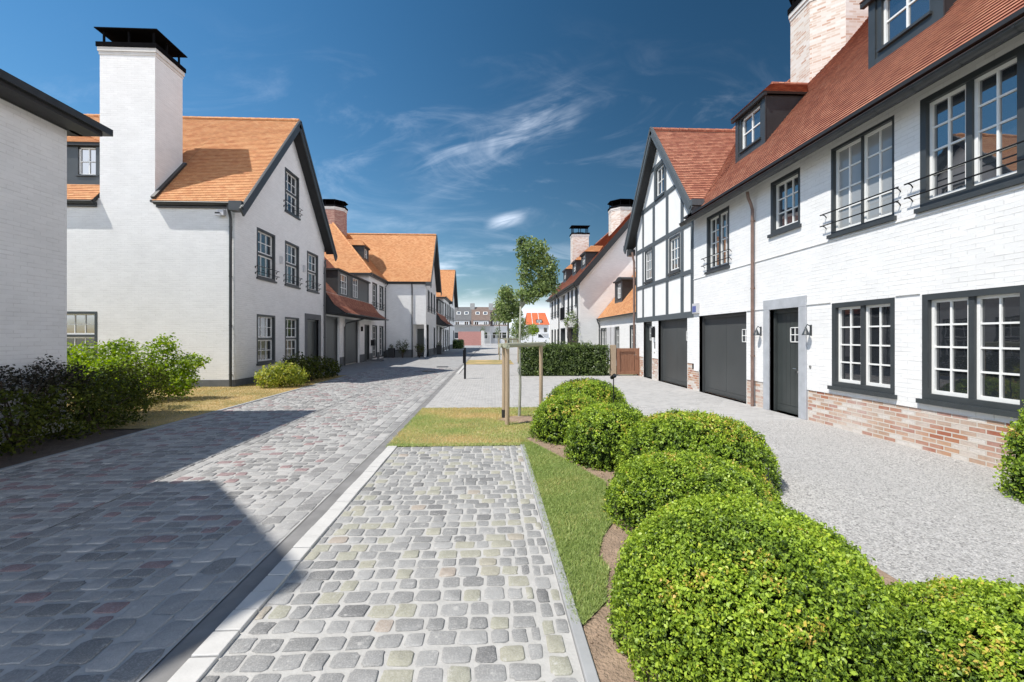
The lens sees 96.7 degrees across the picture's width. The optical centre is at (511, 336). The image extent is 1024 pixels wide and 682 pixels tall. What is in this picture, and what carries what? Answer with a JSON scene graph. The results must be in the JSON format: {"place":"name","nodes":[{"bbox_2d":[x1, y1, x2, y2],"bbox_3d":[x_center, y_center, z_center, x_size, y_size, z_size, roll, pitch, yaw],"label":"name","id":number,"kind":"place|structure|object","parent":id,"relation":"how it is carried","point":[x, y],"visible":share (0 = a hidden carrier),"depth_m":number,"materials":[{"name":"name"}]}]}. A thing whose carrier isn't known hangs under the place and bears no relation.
{"place":"outdoors","nodes":[
{"label":"outdoors","id":0,"kind":"place"},
{"bbox_2d":[0,429,145,468],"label":"garden bed","id":1,"kind":"object","parent":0,"point":[48,447],"depth_m":6.93,"materials":[{"name":"soil"}]},
{"bbox_2d":[0,386,63,455],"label":"garden shrub","id":2,"kind":"object","parent":1,"relation":"on","point":[6,445],"visible":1,"depth_m":6.41,"materials":[{"name":"green plant"}]},
{"bbox_2d":[0,354,97,444],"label":"dusky shrub","id":3,"kind":"object","parent":1,"relation":"on","point":[17,380],"visible":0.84,"depth_m":7.23,"materials":[{"name":"purple plant"}]},
{"bbox_2d":[18,358,174,439],"bbox_3d":[-7.721,1.050,8.730,1.576,1.232,4.395,0,0,-23],"label":"garden shrub","id":4,"kind":"object","parent":1,"relation":"on","point":[101,400],"visible":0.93,"depth_m":7.98,"materials":[{"name":"green plant"}]},
{"bbox_2d":[67,375,345,428],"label":"lawn","id":5,"kind":"structure","parent":0,"point":[148,423],"depth_m":10.96,"materials":[{"name":"green plant"}]},
{"bbox_2d":[67,332,212,400],"bbox_3d":[-10.079,0.776,11.251,4.483,1.776,2.125,0,0,-3],"label":"hornbeam shrub","id":6,"kind":"object","parent":5,"relation":"on","point":[182,384],"visible":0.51,"depth_m":11.50,"materials":[{"name":"green plant"}]},
{"bbox_2d":[253,360,310,387],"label":"variegated shrub","id":7,"kind":"object","parent":5,"relation":"on","point":[277,374],"visible":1,"depth_m":14.54,"materials":[{"name":"green plant"}]},
{"bbox_2d":[280,351,341,382],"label":"garden shrub","id":8,"kind":"object","parent":5,"relation":"on","point":[302,361],"visible":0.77,"depth_m":17.04,"materials":[{"name":"green plant"}]},
{"bbox_2d":[0,368,457,681],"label":"road","id":9,"kind":"structure","parent":0,"point":[87,636],"depth_m":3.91,"materials":[{"name":"grey stone"}]},
{"bbox_2d":[1,369,414,548],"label":"drain line","id":10,"kind":"object","parent":9,"relation":"on","point":[174,473],"visible":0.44,"depth_m":5.28,"materials":[{"name":"stone"}]},
{"bbox_2d":[316,368,374,374],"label":"side paving","id":11,"kind":"structure","parent":0,"point":[347,371],"depth_m":22.17,"materials":[{"name":"grey stone"}]},
{"bbox_2d":[323,199,388,367],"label":"house","id":12,"kind":"structure","parent":0,"point":[356,282],"depth_m":30.51,"materials":[{"name":"white paint"}]},
{"bbox_2d":[326,316,336,366],"bbox_3d":[-9.654,0.291,24.123,0.110,2.718,2.059,0,0,-3],"label":"garage door","id":13,"kind":"structure","parent":12,"relation":"in","point":[331,322],"depth_m":24.39,"materials":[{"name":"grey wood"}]},
{"bbox_2d":[345,319,357,363],"bbox_3d":[-9.816,0.311,27.555,0.110,2.678,2.872,0,0,-3],"label":"garage door","id":14,"kind":"structure","parent":12,"relation":"in","point":[351,328],"depth_m":27.89,"materials":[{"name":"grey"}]},
{"bbox_2d":[365,325,367,360],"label":"door","id":15,"kind":"structure","parent":12,"relation":"in","point":[366,326],"depth_m":31.09,"materials":[{"name":"green paint"}]},
{"bbox_2d":[372,325,376,357],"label":"window","id":16,"kind":"structure","parent":12,"relation":"in","point":[374,327],"depth_m":33.23,"materials":[{"name":"grey glass"}]},
{"bbox_2d":[372,282,377,308],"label":"window","id":17,"kind":"structure","parent":12,"relation":"in","point":[374,286],"depth_m":33.23,"materials":[{"name":"grey glass"}]},
{"bbox_2d":[379,326,382,356],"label":"window","id":18,"kind":"structure","parent":12,"relation":"in","point":[380,327],"depth_m":35.04,"materials":[{"name":"grey glass"}]},
{"bbox_2d":[379,285,384,310],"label":"window","id":19,"kind":"structure","parent":12,"relation":"in","point":[381,304],"depth_m":35.04,"materials":[{"name":"grey glass"}]},
{"bbox_2d":[200,446,584,681],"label":"parking bay","id":20,"kind":"object","parent":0,"point":[543,662],"visible":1,"depth_m":2.88,"materials":[{"name":"grey stone"}]},
{"bbox_2d":[201,445,576,681],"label":"bay stones","id":21,"kind":"object","parent":20,"relation":"on","point":[560,666],"visible":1,"depth_m":2.94,"materials":[{"name":"grey stone"}]},
{"bbox_2d":[0,0,790,336],"label":"sky","id":22,"kind":"structure","parent":0,"point":[479,126],"materials":[{"name":"blue"}]},
{"bbox_2d":[341,345,480,367],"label":"road","id":23,"kind":"structure","parent":0,"point":[452,358],"depth_m":30.19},
{"bbox_2d":[366,359,383,361],"bbox_3d":[-9.229,1.600,30.599,0.950,0.100,1.000,0,0,-3],"label":"doorstep","id":24,"kind":"object","parent":23,"relation":"on","point":[374,360],"visible":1,"depth_m":30.11,"materials":[{"name":"stone"}]},
{"bbox_2d":[388,344,394,357],"bbox_3d":[-9.445,1.091,35.694,0.470,1.118,0.470,0,0,-3],"label":"planter","id":25,"kind":"object","parent":23,"relation":"on","point":[391,352],"visible":1,"depth_m":35.48,"materials":[{"name":"black plant"}]},
{"bbox_2d":[395,339,408,357],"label":"wall shrub","id":26,"kind":"object","parent":23,"relation":"on","point":[403,348],"visible":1,"depth_m":35.51,"materials":[{"name":"green plant"}]},
{"bbox_2d":[415,344,424,357],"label":"wall shrub","id":27,"kind":"object","parent":23,"relation":"on","point":[420,351],"visible":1,"depth_m":35.78,"materials":[{"name":"green plant"}]},
{"bbox_2d":[436,342,441,354],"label":"planter","id":28,"kind":"object","parent":23,"relation":"on","point":[438,349],"visible":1,"depth_m":41.89,"materials":[{"name":"grey plant"}]},
{"bbox_2d":[453,339,464,348],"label":"hedge","id":29,"kind":"object","parent":23,"relation":"on","point":[458,344],"visible":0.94,"depth_m":61.83,"materials":[{"name":"green plant"}]},
{"bbox_2d":[458,331,483,344],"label":"screen wall","id":30,"kind":"structure","parent":23,"relation":"on","point":[472,338],"depth_m":84.73,"materials":[{"name":"pink paint"}]},
{"bbox_2d":[471,303,492,342],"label":"row house","id":31,"kind":"structure","parent":23,"relation":"on","point":[480,317],"depth_m":110.50,"materials":[{"name":"brick"}]},
{"bbox_2d":[73,337,795,681],"bbox_3d":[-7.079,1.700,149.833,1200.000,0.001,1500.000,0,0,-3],"label":"ground","id":32,"kind":"structure","parent":0,"point":[514,341],"depth_m":6.25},
{"bbox_2d":[0,69,112,443],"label":"house","id":33,"kind":"structure","parent":32,"relation":"on","point":[37,127],"depth_m":7.45,"materials":[{"name":"white paint"}]},
{"bbox_2d":[0,374,351,471],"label":"edging","id":34,"kind":"object","parent":32,"relation":"on","point":[69,451],"visible":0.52,"depth_m":7.58,"materials":[{"name":"concrete"}]},
{"bbox_2d":[67,27,337,386],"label":"house","id":35,"kind":"structure","parent":32,"relation":"on","point":[210,237],"depth_m":14.85,"materials":[{"name":"white paint"}]},
{"bbox_2d":[67,311,98,361],"bbox_3d":[-14.138,0.002,14.672,1.630,1.625,0.215,0,0,-3],"label":"window","id":36,"kind":"structure","parent":35,"relation":"in","point":[81,325],"depth_m":14.73,"materials":[{"name":"glass"}]},
{"bbox_2d":[256,314,275,365],"bbox_3d":[-9.197,0.112,16.945,0.225,1.845,1.470,0,0,-3],"label":"window","id":37,"kind":"structure","parent":35,"relation":"in","point":[265,323],"depth_m":17.12,"materials":[{"name":"glass"}]},
{"bbox_2d":[255,227,279,282],"bbox_3d":[-9.174,-2.993,16.946,0.271,1.855,1.700,0,0,-3],"label":"window","id":38,"kind":"structure","parent":35,"relation":"in","point":[265,265],"depth_m":17.12,"materials":[{"name":"glass"}]},
{"bbox_2d":[285,317,298,361],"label":"window","id":39,"kind":"structure","parent":35,"relation":"in","point":[291,323],"depth_m":19.33,"materials":[{"name":"glass"}]},
{"bbox_2d":[283,240,301,288],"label":"window","id":40,"kind":"structure","parent":35,"relation":"in","point":[291,274],"depth_m":19.33,"materials":[{"name":"grey glass"}]},
{"bbox_2d":[283,167,302,219],"bbox_3d":[-9.279,-5.987,19.158,0.271,1.825,1.670,0,0,-3],"label":"window","id":41,"kind":"structure","parent":35,"relation":"in","point":[291,200],"depth_m":19.33,"materials":[{"name":"glass"}]},
{"bbox_2d":[308,319,316,370],"bbox_3d":[-9.483,0.426,21.356,0.110,2.448,1.376,0,0,-3],"label":"door","id":42,"kind":"structure","parent":35,"relation":"in","point":[312,324],"depth_m":21.68,"materials":[{"name":"grey paint"}]},
{"bbox_2d":[306,251,320,293],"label":"window","id":43,"kind":"structure","parent":35,"relation":"in","point":[312,259],"depth_m":21.56,"materials":[{"name":"grey glass"}]},
{"bbox_2d":[140,345,481,681],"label":"gutter strip","id":44,"kind":"object","parent":32,"relation":"on","point":[171,663],"visible":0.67,"depth_m":3.06,"materials":[{"name":"grey stone"}]},
{"bbox_2d":[167,365,463,681],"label":"kerb","id":45,"kind":"structure","parent":32,"relation":"on","point":[206,655],"depth_m":2.90,"materials":[{"name":"grey concrete"}]},
{"bbox_2d":[348,233,441,356],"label":"house","id":46,"kind":"structure","parent":32,"relation":"on","point":[407,266],"depth_m":37.03,"materials":[{"name":"white paint"}]},
{"bbox_2d":[417,329,423,356],"bbox_3d":[-7.514,0.500,37.722,0.650,2.300,0.110,0,0,-3],"label":"door","id":47,"kind":"structure","parent":46,"relation":"in","point":[420,332],"depth_m":37.73,"materials":[{"name":"green paint"}]},
{"bbox_2d":[427,290,430,311],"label":"window","id":48,"kind":"structure","parent":46,"relation":"in","point":[428,306],"depth_m":38.23,"materials":[{"name":"grey glass"}]},
{"bbox_2d":[440,270,457,349],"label":"house","id":49,"kind":"structure","parent":32,"relation":"on","point":[449,284],"depth_m":59.94,"materials":[{"name":"white paint"}]},
{"bbox_2d":[493,284,522,342],"bbox_3d":[-0.171,-0.287,19.257,1.298,3.914,0.980,0,0,-3],"label":"tree","id":50,"kind":"object","parent":32,"relation":"on","point":[509,313],"visible":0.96,"depth_m":19.11,"materials":[{"name":"green plant"}]},
{"bbox_2d":[528,323,538,341],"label":"tree","id":51,"kind":"object","parent":32,"relation":"on","point":[534,329],"visible":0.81,"depth_m":58.01,"materials":[{"name":"green plant"}]},
{"bbox_2d":[520,444,599,681],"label":"edging","id":52,"kind":"object","parent":32,"relation":"on","point":[588,669],"visible":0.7,"depth_m":2.77,"materials":[{"name":"concrete"}]},
{"bbox_2d":[546,199,635,344],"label":"house","id":53,"kind":"structure","parent":32,"relation":"on","point":[591,275],"depth_m":29.75,"materials":[{"name":"white paint"}]},
{"bbox_2d":[561,328,564,344],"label":"window","id":54,"kind":"structure","parent":53,"relation":"in","point":[562,329],"depth_m":37.18,"materials":[{"name":"glass"}]},
{"bbox_2d":[563,310,578,344],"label":"climbing plant","id":55,"kind":"object","parent":53,"relation":"attached to","point":[566,320],"visible":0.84,"depth_m":30.64,"materials":[{"name":"green plant"}]},
{"bbox_2d":[569,289,572,312],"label":"window","id":56,"kind":"structure","parent":53,"relation":"in","point":[572,289],"depth_m":32.38,"materials":[{"name":"glass"}]},
{"bbox_2d":[567,327,576,342],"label":"window","id":57,"kind":"structure","parent":53,"relation":"in","point":[570,329],"depth_m":33.52,"materials":[{"name":"grey paint"}]},
{"bbox_2d":[596,272,635,363],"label":"house","id":58,"kind":"structure","parent":32,"relation":"on","point":[615,317],"depth_m":26.27,"materials":[{"name":"white paint"}]},
{"bbox_2d":[601,328,606,358],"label":"window","id":59,"kind":"structure","parent":58,"relation":"in","point":[603,330],"depth_m":28.55,"materials":[{"name":"grey paint"}]},
{"bbox_2d":[615,326,618,347],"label":"window","id":60,"kind":"structure","parent":58,"relation":"in","point":[616,328],"depth_m":25.80,"materials":[{"name":"grey paint"}]},
{"bbox_2d":[630,325,635,347],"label":"window","id":61,"kind":"structure","parent":58,"relation":"in","point":[631,326],"depth_m":23.07,"materials":[{"name":"grey paint"}]},
{"bbox_2d":[623,79,789,388],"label":"house","id":62,"kind":"structure","parent":32,"relation":"on","point":[682,170],"depth_m":16.36,"materials":[{"name":"white paint"}]},
{"bbox_2d":[643,248,652,283],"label":"window","id":63,"kind":"structure","parent":62,"relation":"in","point":[648,253],"depth_m":18.25,"materials":[{"name":"grey glass"}]},
{"bbox_2d":[645,322,651,377],"bbox_3d":[5.553,0.531,18.182,0.110,2.238,0.976,0,0,-3],"label":"door","id":64,"kind":"structure","parent":62,"relation":"in","point":[648,325],"depth_m":18.48,"materials":[{"name":"green paint"}]},
{"bbox_2d":[654,162,663,200],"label":"window","id":65,"kind":"structure","parent":62,"relation":"in","point":[660,170],"depth_m":16.99,"materials":[{"name":"glass"}]},
{"bbox_2d":[667,233,679,275],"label":"window","id":66,"kind":"structure","parent":62,"relation":"in","point":[674,242],"depth_m":15.65,"materials":[{"name":"clear glass"}]},
{"bbox_2d":[661,318,693,385],"bbox_3d":[5.687,0.501,15.781,0.110,2.298,2.526,0,0,-3],"label":"garage door","id":67,"kind":"structure","parent":62,"relation":"in","point":[673,331],"depth_m":15.92,"materials":[{"name":"grey metal"}]},
{"bbox_2d":[679,0,1023,472],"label":"house","id":68,"kind":"structure","parent":32,"relation":"on","point":[857,217],"depth_m":7.52,"materials":[{"name":"white brick"}]},
{"bbox_2d":[701,206,731,274],"bbox_3d":[5.707,-2.627,12.583,0.251,1.645,1.580,0,0,-3],"label":"window","id":69,"kind":"structure","parent":68,"relation":"in","point":[718,249],"depth_m":12.70,"materials":[{"name":"glass"}]},
{"bbox_2d":[702,312,745,400],"bbox_3d":[5.845,0.516,12.430,0.110,2.268,2.536,0,0,-3],"label":"garage door","id":70,"kind":"structure","parent":68,"relation":"in","point":[723,335],"depth_m":12.47,"materials":[{"name":"grey metal"}]},
{"bbox_2d":[767,167,801,237],"bbox_3d":[5.866,-2.828,9.708,0.205,1.225,1.070,0,0,-3],"label":"window","id":71,"kind":"structure","parent":68,"relation":"in","point":[785,191],"depth_m":9.80,"materials":[{"name":"glass"}]},
{"bbox_2d":[774,308,797,414],"bbox_3d":[5.952,0.526,9.732,0.110,2.248,0.976,0,0,-3],"label":"door","id":72,"kind":"structure","parent":68,"relation":"in","point":[785,320],"depth_m":9.87,"materials":[{"name":"black paint"}]},
{"bbox_2d":[820,115,900,238],"bbox_3d":[5.926,-2.627,7.728,0.231,1.645,1.640,0,0,-3],"label":"window","id":73,"kind":"structure","parent":68,"relation":"in","point":[862,166],"depth_m":7.71,"materials":[{"name":"glass"}]},
{"bbox_2d":[827,297,896,398],"bbox_3d":[5.950,0.177,7.714,0.185,1.575,1.400,0,0,-3],"label":"window","id":74,"kind":"structure","parent":68,"relation":"in","point":[863,332],"depth_m":7.68,"materials":[{"name":"grey paint"}]},
{"bbox_2d":[904,44,1023,213],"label":"window","id":75,"kind":"structure","parent":68,"relation":"in","point":[972,127],"depth_m":5.95,"materials":[{"name":"glass"}]},
{"bbox_2d":[916,285,1023,417],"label":"window","id":76,"kind":"structure","parent":68,"relation":"in","point":[973,340],"depth_m":5.93,"materials":[{"name":"grey paint"}]},
{"bbox_2d":[436,292,453,351],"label":"house","id":77,"kind":"structure","parent":0,"point":[443,323],"depth_m":49.55,"materials":[{"name":"white paint"}]},
{"bbox_2d":[390,408,533,445],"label":"lawn","id":78,"kind":"structure","parent":0,"point":[452,443],"depth_m":7.78,"materials":[{"name":"green plant"}]},
{"bbox_2d":[386,406,616,624],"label":"grass","id":79,"kind":"structure","parent":78,"relation":"on","point":[543,469],"depth_m":4.88,"materials":[{"name":"green plant"}]},
{"bbox_2d":[499,416,535,423],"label":"tree pit soil","id":80,"kind":"object","parent":78,"relation":"on","point":[526,419],"visible":0.61,"depth_m":8.84,"materials":[{"name":"brown soil"}]},
{"bbox_2d":[513,235,560,415],"bbox_3d":[0.504,-0.178,9.096,0.983,3.696,0.790,0,0,-3],"label":"tree","id":81,"kind":"object","parent":80,"relation":"on","point":[543,284],"visible":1,"depth_m":9.00,"materials":[{"name":"green plant"}]},
{"bbox_2d":[498,342,545,424],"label":"tree stakes","id":82,"kind":"object","parent":78,"relation":"on","point":[505,347],"visible":0.9,"depth_m":9.08,"materials":[{"name":"brown wood"}]},
{"bbox_2d":[610,374,616,401],"bbox_3d":[1.937,1.178,8.709,0.082,0.944,0.138,0,0,-19],"label":"garden spotlight","id":83,"kind":"object","parent":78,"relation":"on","point":[613,376],"visible":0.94,"depth_m":8.69,"materials":[{"name":"black metal"}]},
{"bbox_2d":[455,303,474,339],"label":"row house","id":84,"kind":"structure","parent":0,"point":[462,319],"depth_m":110.69,"materials":[{"name":"white paint"}]},
{"bbox_2d":[466,360,512,363],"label":"lawn","id":85,"kind":"structure","parent":0,"point":[485,362],"depth_m":28.85,"materials":[{"name":"plant"}]},
{"bbox_2d":[490,298,505,359],"bbox_3d":[-0.807,-0.556,31.602,1.530,4.453,1.169,0,0,-3],"label":"tree","id":86,"kind":"object","parent":85,"relation":"on","point":[494,319],"visible":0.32,"depth_m":31.55,"materials":[{"name":"green plant"}]},
{"bbox_2d":[503,338,518,361],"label":"tree stakes","id":87,"kind":"object","parent":85,"relation":"on","point":[517,339],"visible":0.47,"depth_m":29.55,"materials":[{"name":"brown wood"}]},
{"bbox_2d":[490,308,506,342],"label":"row house","id":88,"kind":"structure","parent":0,"point":[503,329],"depth_m":111.99,"materials":[{"name":"white paint"}]},
{"bbox_2d":[492,332,506,338],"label":"window","id":89,"kind":"structure","parent":88,"relation":"in","point":[504,334],"depth_m":112.08,"materials":[{"name":"white paint"}]},
{"bbox_2d":[469,343,546,363],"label":"paving","id":90,"kind":"structure","parent":0,"point":[487,351],"depth_m":44.51,"materials":[{"name":"grey concrete"}]},
{"bbox_2d":[509,315,531,340],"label":"tree","id":91,"kind":"object","parent":90,"relation":"on","point":[516,329],"visible":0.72,"depth_m":45.83,"materials":[{"name":"green plant"}]},
{"bbox_2d":[521,333,549,343],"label":"van","id":92,"kind":"object","parent":90,"relation":"on","point":[539,337],"visible":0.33,"depth_m":83.51,"materials":[{"name":"white paint"}]},
{"bbox_2d":[524,312,549,343],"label":"house","id":93,"kind":"structure","parent":0,"point":[540,321],"depth_m":108.77,"materials":[{"name":"orange tile"}]},
{"bbox_2d":[425,364,809,420],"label":"courtyard","id":94,"kind":"structure","parent":0,"point":[479,386],"depth_m":12.76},
{"bbox_2d":[463,348,465,378],"bbox_3d":[-1.856,1.040,17.772,0.120,1.220,0.120,0,0,-3],"label":"bollard","id":95,"kind":"object","parent":94,"relation":"on","point":[464,356],"visible":1,"depth_m":17.73,"materials":[{"name":"black metal"}]},
{"bbox_2d":[535,340,591,347],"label":"hedge","id":96,"kind":"object","parent":94,"relation":"on","point":[574,343],"visible":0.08,"depth_m":20.91,"materials":[{"name":"green plant"}]},
{"bbox_2d":[517,343,610,375],"bbox_3d":[2.201,0.953,19.560,3.978,1.393,1.293,0,0,-3],"label":"hedge","id":97,"kind":"object","parent":94,"relation":"on","point":[567,359],"visible":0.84,"depth_m":19.12,"materials":[{"name":"green plant"}]},
{"bbox_2d":[610,345,639,375],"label":"garden gate","id":98,"kind":"structure","parent":94,"relation":"on","point":[622,361],"depth_m":19.21,"materials":[{"name":"brown wood"}]},
{"bbox_2d":[527,436,926,681],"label":"soil bed","id":99,"kind":"object","parent":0,"point":[611,662],"visible":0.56,"depth_m":2.58,"materials":[{"name":"brown soil"}]},
{"bbox_2d":[528,390,600,445],"bbox_3d":[0.984,1.280,7.461,1.437,0.762,1.452,0,0,-3],"label":"box bush","id":100,"kind":"object","parent":99,"relation":"on","point":[550,424],"visible":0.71,"depth_m":7.14,"materials":[{"name":"green plant"}]},
{"bbox_2d":[531,451,613,623],"bbox_3d":[0.669,1.638,4.972,0.775,0.001,4.730,0,0,-3],"label":"lawn strip","id":101,"kind":"object","parent":99,"relation":"on","point":[605,592],"visible":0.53,"depth_m":3.31,"materials":[{"name":"green plant"}]},
{"bbox_2d":[544,377,629,407],"bbox_3d":[1.538,1.247,9.422,1.797,0.833,1.779,0,0,-3],"label":"box bush","id":102,"kind":"object","parent":99,"relation":"on","point":[598,390],"visible":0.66,"depth_m":9.09,"materials":[{"name":"green plant"}]},
{"bbox_2d":[562,400,646,471],"bbox_3d":[1.333,1.256,6.125,1.343,0.800,1.346,0,0,-3],"label":"box bush","id":103,"kind":"object","parent":99,"relation":"on","point":[594,433],"visible":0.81,"depth_m":5.77,"materials":[{"name":"green plant"}]},
{"bbox_2d":[602,448,787,534],"bbox_3d":[1.638,1.353,4.189,1.634,0.601,1.627,0,0,-3],"label":"box bush","id":104,"kind":"object","parent":99,"relation":"on","point":[640,487],"visible":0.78,"depth_m":3.92,"materials":[{"name":"green plant"}]},
{"bbox_2d":[613,408,782,492],"bbox_3d":[2.132,1.253,5.359,1.847,0.809,1.857,0,0,-3],"label":"box bush","id":105,"kind":"object","parent":99,"relation":"on","point":[716,434],"visible":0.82,"depth_m":4.96,"materials":[{"name":"green plant"}]},
{"bbox_2d":[605,490,912,681],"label":"box bush","id":106,"kind":"object","parent":99,"relation":"on","point":[730,587],"visible":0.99,"depth_m":2.07,"materials":[{"name":"green plant"}]},
{"bbox_2d":[873,573,1023,681],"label":"box bush","id":107,"kind":"object","parent":99,"relation":"on","point":[976,634],"visible":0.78,"depth_m":1.91,"materials":[{"name":"green plant"}]},
{"bbox_2d":[739,418,1023,596],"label":"gravel","id":108,"kind":"structure","parent":0,"point":[973,565],"depth_m":4.53,"materials":[{"name":"grey gravel"}]},
{"bbox_2d":[992,400,1023,503],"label":"round bush","id":109,"kind":"object","parent":108,"relation":"on","point":[1014,438],"visible":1,"depth_m":4.68,"materials":[{"name":"green plant"}]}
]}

